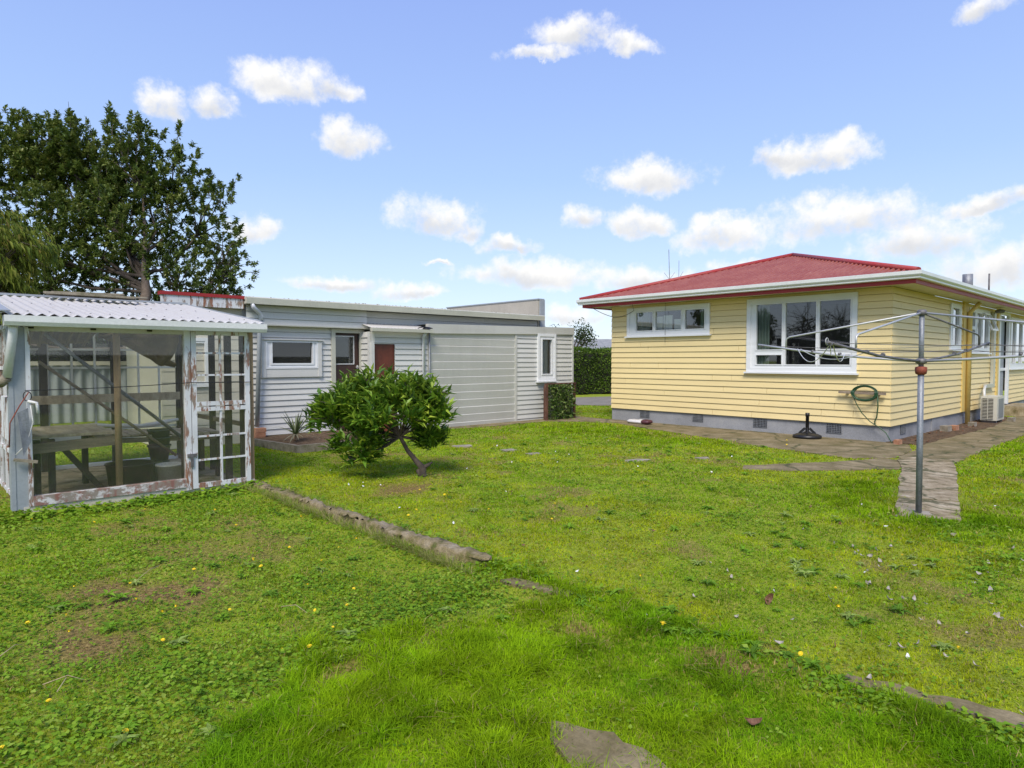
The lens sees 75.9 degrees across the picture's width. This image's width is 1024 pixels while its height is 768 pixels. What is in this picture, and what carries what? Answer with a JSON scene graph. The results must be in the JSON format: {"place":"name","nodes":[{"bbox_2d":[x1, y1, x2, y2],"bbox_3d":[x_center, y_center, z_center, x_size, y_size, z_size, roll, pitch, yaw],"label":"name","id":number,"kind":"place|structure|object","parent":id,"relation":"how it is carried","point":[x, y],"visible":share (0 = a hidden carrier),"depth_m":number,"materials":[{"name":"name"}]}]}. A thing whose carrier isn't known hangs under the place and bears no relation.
{"place":"outdoors","nodes":[
{"label":"outdoors","id":0,"kind":"place"},
{"bbox_2d":[33,458,236,493],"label":"greenhouse floor","id":1,"kind":"structure","parent":0,"point":[70,479],"depth_m":8.78,"materials":[{"name":"concrete"}]},
{"bbox_2d":[32,423,223,494],"bbox_3d":[-4.880,0.916,8.393,2.268,0.782,1.322,-2,3,-43],"label":"potting bench","id":2,"kind":"object","parent":1,"relation":"on","point":[93,435],"visible":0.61,"depth_m":7.63,"materials":[{"name":"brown wood"}]},
{"bbox_2d":[89,418,178,427],"bbox_3d":[-5.212,0.551,8.836,1.368,0.099,0.149,-2,3,-43],"label":"plastic sheet roll","id":3,"kind":"object","parent":2,"relation":"on","point":[144,425],"visible":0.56,"depth_m":8.93,"materials":[{"name":"grey plastic"}]},
{"bbox_2d":[104,459,154,485],"bbox_3d":[-4.707,1.128,8.095,0.550,0.320,0.550,-2,3,-43],"label":"tub","id":4,"kind":"object","parent":1,"relation":"on","point":[137,471],"visible":0.55,"depth_m":7.94,"materials":[{"name":"black plastic"}]},
{"bbox_2d":[147,428,170,481],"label":"stacked plant pots","id":5,"kind":"object","parent":1,"relation":"on","point":[158,453],"visible":0.75,"depth_m":8.42,"materials":[{"name":"plastic"}]},
{"bbox_2d":[155,462,181,480],"bbox_3d":[-4.305,1.142,8.265,0.330,0.280,0.330,-2,3,-43],"label":"bucket","id":6,"kind":"object","parent":1,"relation":"on","point":[167,470],"visible":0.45,"depth_m":8.15,"materials":[{"name":"white plastic"}]},
{"bbox_2d":[241,481,497,576],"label":"dry grass","id":7,"kind":"structure","parent":0,"point":[381,538],"depth_m":6.01,"materials":[{"name":"plant"}]},
{"bbox_2d":[0,391,1023,767],"bbox_3d":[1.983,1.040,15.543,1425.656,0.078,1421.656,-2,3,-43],"label":"ground","id":8,"kind":"structure","parent":0,"point":[226,625],"depth_m":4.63,"materials":[{"name":"green plant"}]},
{"bbox_2d":[0,209,78,325],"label":"drooping tree","id":9,"kind":"object","parent":8,"relation":"on","point":[24,243],"visible":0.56,"depth_m":11.48,"materials":[{"name":"green plant"}]},
{"bbox_2d":[42,675,83,684],"bbox_3d":[-2.192,1.444,3.213,0.176,0.028,0.025,-1,2,-20],"label":"twig","id":10,"kind":"object","parent":8,"relation":"on","point":[61,677],"visible":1,"depth_m":3.21,"materials":[{"name":"grey wood"}]},
{"bbox_2d":[30,333,126,360],"bbox_3d":[-16.624,-0.198,14.232,23.327,2.730,2.260,-2,3,-43],"label":"hedge","id":11,"kind":"object","parent":8,"relation":"on","point":[58,355],"visible":0.03,"depth_m":17.91,"materials":[{"name":"green plant"}]},
{"bbox_2d":[30,361,127,424],"bbox_3d":[-14.427,0.317,13.343,21.000,1.540,0.160,-2,3,-43],"label":"corrugated fence","id":12,"kind":"object","parent":8,"relation":"on","point":[83,412],"visible":0.15,"depth_m":16.59,"materials":[{"name":"grey metal"}]},
{"bbox_2d":[0,99,260,350],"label":"evergreen tree","id":13,"kind":"object","parent":8,"relation":"on","point":[101,180],"visible":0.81,"depth_m":16.34,"materials":[{"name":"green plant"}]},
{"bbox_2d":[0,293,266,512],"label":"greenhouse","id":14,"kind":"object","parent":8,"relation":"on","point":[23,315],"visible":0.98,"depth_m":7.94,"materials":[{"name":"white paint"}]},
{"bbox_2d":[29,331,95,347],"bbox_3d":[-5.294,-0.523,7.622,0.720,0.193,0.606,-2,3,-43],"label":"shade cloth","id":15,"kind":"object","parent":14,"relation":"hanging from","point":[38,338],"visible":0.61,"depth_m":7.63,"materials":[{"name":"grey fabric"}]},
{"bbox_2d":[43,291,147,300],"bbox_3d":[-5.998,-1.282,9.523,1.248,0.088,0.475,-1,2,-27],"label":"plank","id":16,"kind":"object","parent":14,"relation":"on","point":[118,296],"visible":1,"depth_m":9.41,"materials":[{"name":"wood"}]},
{"bbox_2d":[31,392,179,404],"bbox_3d":[-6.079,0.203,9.641,2.200,0.120,0.320,-2,3,-43],"label":"rail","id":17,"kind":"object","parent":14,"relation":"attached to","point":[58,399],"depth_m":9.52,"materials":[{"name":"brown wood"}]},
{"bbox_2d":[98,333,178,366],"bbox_3d":[-4.495,-0.418,7.971,0.880,0.439,0.265,-2,3,-43],"label":"sacking sheet","id":18,"kind":"object","parent":14,"relation":"hanging from","point":[159,349],"visible":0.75,"depth_m":8.07,"materials":[{"name":"beige fabric"}]},
{"bbox_2d":[187,331,250,488],"bbox_3d":[-3.645,0.310,8.172,0.762,1.915,0.060,-2,3,-43],"label":"door","id":19,"kind":"structure","parent":14,"relation":"in","point":[194,456],"depth_m":8.18,"materials":[{"name":"white paint"}]},
{"bbox_2d":[126,290,244,448],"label":"red capped shed","id":20,"kind":"structure","parent":8,"relation":"on","point":[232,304],"depth_m":12.15,"materials":[{"name":"white paint"}]},
{"bbox_2d":[196,338,208,386],"bbox_3d":[-5.758,-0.394,11.993,0.400,0.900,0.080,-2,3,-43],"label":"window","id":21,"kind":"structure","parent":20,"relation":"in","point":[198,340],"depth_m":12.06,"materials":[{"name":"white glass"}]},
{"bbox_2d":[239,429,379,444],"bbox_3d":[-3.585,1.099,12.750,2.631,0.140,2.006,-2,3,-43],"label":"raised bed","id":22,"kind":"object","parent":8,"relation":"on","point":[305,438],"visible":0.21,"depth_m":12.51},
{"bbox_2d":[254,427,265,437],"bbox_3d":[-4.886,0.976,12.692,0.220,0.250,0.140,-2,3,-43],"label":"brick stack","id":23,"kind":"object","parent":22,"relation":"on","point":[259,432],"visible":0.67,"depth_m":12.63,"materials":[{"name":"orange brick"}]},
{"bbox_2d":[273,411,319,443],"bbox_3d":[-3.980,0.741,12.107,0.889,0.667,1.040,-2,3,-43],"label":"spiky plant","id":24,"kind":"object","parent":22,"relation":"on","point":[295,428],"visible":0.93,"depth_m":12.13,"materials":[{"name":"green plant"}]},
{"bbox_2d":[254,438,390,452],"bbox_3d":[-3.220,1.099,11.995,2.740,0.165,1.579,-1,2,-25],"label":"timber edging","id":25,"kind":"object","parent":8,"relation":"on","point":[287,447],"visible":0.54,"depth_m":11.47,"materials":[{"name":"grey wood"}]},
{"bbox_2d":[251,479,491,567],"bbox_3d":[-1.817,1.363,6.774,0.249,0.241,4.748,-2,3,-43],"label":"concrete edging","id":26,"kind":"object","parent":8,"relation":"on","point":[441,545],"visible":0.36,"depth_m":5.80,"materials":[{"name":"grey concrete"}]},
{"bbox_2d":[300,363,461,476],"bbox_3d":[-1.796,0.512,8.984,1.997,1.633,1.641,-1,2,-27],"label":"leaning shrub tree","id":27,"kind":"object","parent":8,"relation":"on","point":[362,404],"visible":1,"depth_m":8.78,"materials":[{"name":"green plant"}]},
{"bbox_2d":[452,444,471,447],"bbox_3d":[-0.899,1.157,12.107,0.362,0.040,0.248,-1,2,-26],"label":"stepping stone","id":28,"kind":"object","parent":8,"relation":"on","point":[464,446],"visible":0.66,"depth_m":12.09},
{"bbox_2d":[500,448,516,451],"bbox_3d":[-0.059,1.177,11.569,0.262,0.040,0.227,-1,2,-31],"label":"stepping stone","id":29,"kind":"object","parent":8,"relation":"on","point":[511,449],"visible":0.69,"depth_m":11.55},
{"bbox_2d":[0,418,1023,767],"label":"clover","id":30,"kind":"object","parent":8,"relation":"on","point":[124,710],"visible":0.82,"depth_m":4.33,"materials":[{"name":"green plant"}]},
{"bbox_2d":[3,436,1023,764],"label":"broadleaf weeds","id":31,"kind":"object","parent":8,"relation":"on","point":[501,616],"visible":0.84,"depth_m":4.45,"materials":[{"name":"green plant"}]},
{"bbox_2d":[500,578,575,598],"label":"sunken slab","id":32,"kind":"structure","parent":8,"relation":"on","point":[521,583],"depth_m":4.64,"materials":[{"name":"concrete"}]},
{"bbox_2d":[543,382,575,420],"bbox_3d":[1.253,0.483,17.617,1.180,1.030,0.220,-2,3,-43],"label":"trellis frame","id":33,"kind":"object","parent":8,"relation":"on","point":[545,415],"visible":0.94,"depth_m":17.24,"materials":[{"name":"metal"}]},
{"bbox_2d":[541,384,576,419],"bbox_3d":[1.313,0.512,17.672,1.107,1.118,0.582,-2,3,-43],"label":"climbing plant","id":34,"kind":"object","parent":33,"relation":"attached to","point":[559,390],"visible":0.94,"depth_m":17.57,"materials":[{"name":"green plant"}]},
{"bbox_2d":[551,317,598,352],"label":"garden tree","id":35,"kind":"object","parent":8,"relation":"on","point":[583,334],"visible":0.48,"depth_m":41.06,"materials":[{"name":"green plant"}]},
{"bbox_2d":[574,346,611,393],"bbox_3d":[3.723,-0.693,30.873,8.979,2.352,1.752,-1,2,-28],"label":"hedge","id":36,"kind":"object","parent":8,"relation":"on","point":[592,370],"visible":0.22,"depth_m":30.30,"materials":[{"name":"green plant"}]},
{"bbox_2d":[550,721,667,767],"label":"sunken slab","id":37,"kind":"structure","parent":8,"relation":"on","point":[586,742],"depth_m":2.69,"materials":[{"name":"concrete"}]},
{"bbox_2d":[625,459,650,462],"bbox_3d":[1.990,1.221,10.377,0.478,0.040,0.225,-1,2,-32],"label":"stepping stone","id":38,"kind":"object","parent":8,"relation":"on","point":[637,460],"visible":0.5,"depth_m":10.37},
{"bbox_2d":[745,717,761,724],"bbox_3d":[1.078,1.500,2.927,0.075,0.030,0.041,-6,17,15],"label":"fallen leaf","id":39,"kind":"object","parent":8,"relation":"on","point":[753,721],"visible":1,"depth_m":2.93,"materials":[{"name":"plant"}]},
{"bbox_2d":[765,593,773,604],"bbox_3d":[1.678,1.403,4.287,0.049,0.086,0.036,27,-17,24],"label":"fallen leaf","id":40,"kind":"object","parent":8,"relation":"on","point":[768,597],"visible":0.98,"depth_m":4.29,"materials":[{"name":"brown plant"}]},
{"bbox_2d":[576,253,1023,441],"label":"house","id":41,"kind":"structure","parent":8,"relation":"on","point":[687,350],"depth_m":14.98,"materials":[{"name":"wood"}]},
{"bbox_2d":[624,303,711,337],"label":"window","id":42,"kind":"structure","parent":41,"relation":"in","point":[695,318],"depth_m":16.52,"materials":[{"name":"white glass"}]},
{"bbox_2d":[743,292,858,384],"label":"window","id":43,"kind":"structure","parent":41,"relation":"in","point":[770,321],"depth_m":14.57,"materials":[{"name":"white glass"}]},
{"bbox_2d":[838,391,885,394],"bbox_3d":[6.865,0.174,12.865,0.108,0.060,0.861,-2,3,-43],"label":"hose bracket","id":44,"kind":"object","parent":41,"relation":"attached to","point":[858,392],"visible":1,"depth_m":12.83,"materials":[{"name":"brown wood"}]},
{"bbox_2d":[851,385,892,442],"bbox_3d":[6.959,0.565,12.700,0.093,1.088,0.762,-2,3,-43],"label":"garden hose","id":45,"kind":"object","parent":44,"relation":"hanging from","point":[854,389],"visible":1,"depth_m":12.72,"materials":[{"name":"green rubber"}]},
{"bbox_2d":[948,303,963,350],"bbox_3d":[10.426,-1.330,15.434,0.980,1.105,0.125,-2,3,-43],"label":"window","id":46,"kind":"structure","parent":41,"relation":"in","point":[955,309],"depth_m":15.48,"materials":[{"name":"white glass"}]},
{"bbox_2d":[969,307,998,353],"bbox_3d":[12.141,-1.349,16.909,2.220,1.155,0.300,-2,3,-43],"label":"window","id":47,"kind":"structure","parent":41,"relation":"in","point":[981,327],"depth_m":17.10,"materials":[{"name":"white glass"}]},
{"bbox_2d":[998,312,1010,403],"bbox_3d":[14.160,-0.744,19.020,1.340,2.680,0.170,-2,3,-43],"label":"door","id":48,"kind":"structure","parent":41,"relation":"in","point":[1002,324],"depth_m":19.30,"materials":[{"name":"white wood"}]},
{"bbox_2d":[1003,317,1023,377],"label":"window","id":49,"kind":"structure","parent":41,"relation":"in","point":[1016,329],"depth_m":20.03,"materials":[{"name":"white glass"}]},
{"bbox_2d":[843,674,1023,727],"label":"sunken slab","id":50,"kind":"structure","parent":8,"relation":"on","point":[1004,715],"depth_m":3.04,"materials":[{"name":"concrete"}]},
{"bbox_2d":[888,417,1006,444],"bbox_3d":[10.559,1.029,15.266,8.560,0.030,0.737,-2,3,-43],"label":"flower bed","id":51,"kind":"object","parent":8,"relation":"on","point":[934,435],"visible":0.56,"depth_m":14.05,"materials":[{"name":"brown soil"}]},
{"bbox_2d":[940,425,951,431],"bbox_3d":[9.608,0.988,14.534,0.282,0.130,0.169,-2,3,-36],"label":"stone","id":52,"kind":"object","parent":51,"relation":"on","point":[946,428],"visible":0.93,"depth_m":14.46,"materials":[{"name":"grey stone"}]},
{"bbox_2d":[951,425,958,430],"bbox_3d":[9.941,0.987,14.763,0.245,0.114,0.147,-2,3,-36],"label":"brick","id":53,"kind":"object","parent":51,"relation":"on","point":[955,427],"visible":0.64,"depth_m":14.69,"materials":[{"name":"orange brick"}]},
{"bbox_2d":[968,422,976,426],"bbox_3d":[10.941,0.960,15.597,0.226,0.106,0.135,-2,3,-36],"label":"stone","id":54,"kind":"object","parent":51,"relation":"on","point":[972,423],"visible":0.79,"depth_m":15.54,"materials":[{"name":"grey stone"}]},
{"bbox_2d":[980,385,1004,422],"bbox_3d":[12.314,0.500,16.817,0.460,0.915,1.177,2,3,39],"label":"heat pump","id":55,"kind":"object","parent":51,"relation":"on","point":[992,408],"visible":1,"depth_m":16.45,"materials":[{"name":"beige metal"}]},
{"bbox_2d":[1004,403,1023,416],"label":"doorstep","id":56,"kind":"object","parent":8,"relation":"on","point":[1014,409],"visible":0.75,"depth_m":18.60,"materials":[{"name":"concrete"}]},
{"bbox_2d":[0,0,1023,338],"label":"sky","id":57,"kind":"structure","parent":0,"point":[439,154],"materials":[{"name":"blue"}]},
{"bbox_2d":[574,339,611,352],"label":"neighbour house","id":58,"kind":"structure","parent":0,"point":[607,343],"depth_m":59.08,"materials":[{"name":"grey tile"}]},
{"bbox_2d":[576,396,610,405],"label":"driveway","id":59,"kind":"structure","parent":0,"point":[601,401],"depth_m":24.98,"materials":[{"name":"concrete"}]},
{"bbox_2d":[449,416,911,458],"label":"path","id":60,"kind":"structure","parent":0,"point":[847,448],"depth_m":12.93,"materials":[{"name":"concrete"}]},
{"bbox_2d":[242,296,573,434],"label":"garage shed","id":61,"kind":"structure","parent":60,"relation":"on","point":[497,362],"depth_m":14.95,"materials":[{"name":"paint"}]},
{"bbox_2d":[261,339,323,377],"bbox_3d":[-4.728,-0.382,13.560,1.840,1.060,0.990,-2,3,-43],"label":"window","id":62,"kind":"structure","parent":61,"relation":"in","point":[302,358],"depth_m":13.51,"materials":[{"name":"white glass"}]},
{"bbox_2d":[335,333,358,429],"bbox_3d":[-3.558,-0.033,14.135,0.580,2.120,0.080,-2,3,-43],"label":"door","id":63,"kind":"structure","parent":61,"relation":"in","point":[342,367],"depth_m":14.17,"materials":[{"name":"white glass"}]},
{"bbox_2d":[374,344,394,431],"bbox_3d":[-2.801,0.100,14.324,0.520,1.940,0.040,-2,3,-43],"label":"door","id":64,"kind":"structure","parent":61,"relation":"in","point":[384,353],"depth_m":14.29,"materials":[{"name":"brown wood"}]},
{"bbox_2d":[427,333,516,427],"bbox_3d":[-0.907,-0.107,15.997,2.800,2.370,0.042,-2,3,-43],"label":"garage door","id":65,"kind":"structure","parent":61,"relation":"in","point":[481,369],"depth_m":16.06,"materials":[{"name":"white metal"}]},
{"bbox_2d":[536,334,557,382],"bbox_3d":[0.931,-0.696,17.649,0.770,1.295,0.150,-2,3,-43],"label":"window","id":66,"kind":"structure","parent":61,"relation":"in","point":[542,339],"depth_m":17.67,"materials":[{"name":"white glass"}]},
{"bbox_2d":[627,419,652,423],"bbox_3d":[3.187,0.929,16.316,0.360,0.132,0.695,-2,3,-43],"label":"plastic sack","id":67,"kind":"object","parent":60,"relation":"on","point":[639,421],"visible":1,"depth_m":16.18,"materials":[{"name":"white plastic"}]},
{"bbox_2d":[793,413,821,438],"bbox_3d":[6.000,0.841,13.342,0.550,0.508,0.550,-2,3,-43],"label":"parasol base","id":68,"kind":"object","parent":60,"relation":"on","point":[805,434],"visible":1,"depth_m":13.28,"materials":[{"name":"black plastic"}]},
{"bbox_2d":[894,439,901,444],"bbox_3d":[7.276,1.092,12.374,0.169,0.082,0.102,-2,3,-36],"label":"brick","id":69,"kind":"object","parent":60,"relation":"on","point":[898,441],"visible":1,"depth_m":12.33,"materials":[{"name":"orange brick"}]},
{"bbox_2d":[741,458,901,471],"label":"path","id":70,"kind":"structure","parent":0,"point":[874,463],"depth_m":9.80,"materials":[{"name":"concrete"}]},
{"bbox_2d":[897,457,958,501],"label":"path","id":71,"kind":"structure","parent":0,"point":[939,480],"depth_m":8.60,"materials":[{"name":"concrete"}]},
{"bbox_2d":[895,497,960,521],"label":"path","id":72,"kind":"structure","parent":0,"point":[935,507],"depth_m":7.04,"materials":[{"name":"concrete"}]},
{"bbox_2d":[758,309,1023,515],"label":"rotary clothesline","id":73,"kind":"object","parent":72,"relation":"on","point":[920,369],"visible":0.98,"depth_m":6.71,"materials":[{"name":"metal"}]},
{"bbox_2d":[898,416,1023,463],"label":"path","id":74,"kind":"structure","parent":0,"point":[957,448],"depth_m":12.58,"materials":[{"name":"concrete"}]},
{"bbox_2d":[1007,417,1015,421],"bbox_3d":[12.864,0.912,16.905,0.226,0.106,0.135,-2,3,-36],"label":"stone","id":75,"kind":"object","parent":74,"relation":"on","point":[1011,419],"visible":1,"depth_m":16.86,"materials":[{"name":"beige stone"}]}
]}

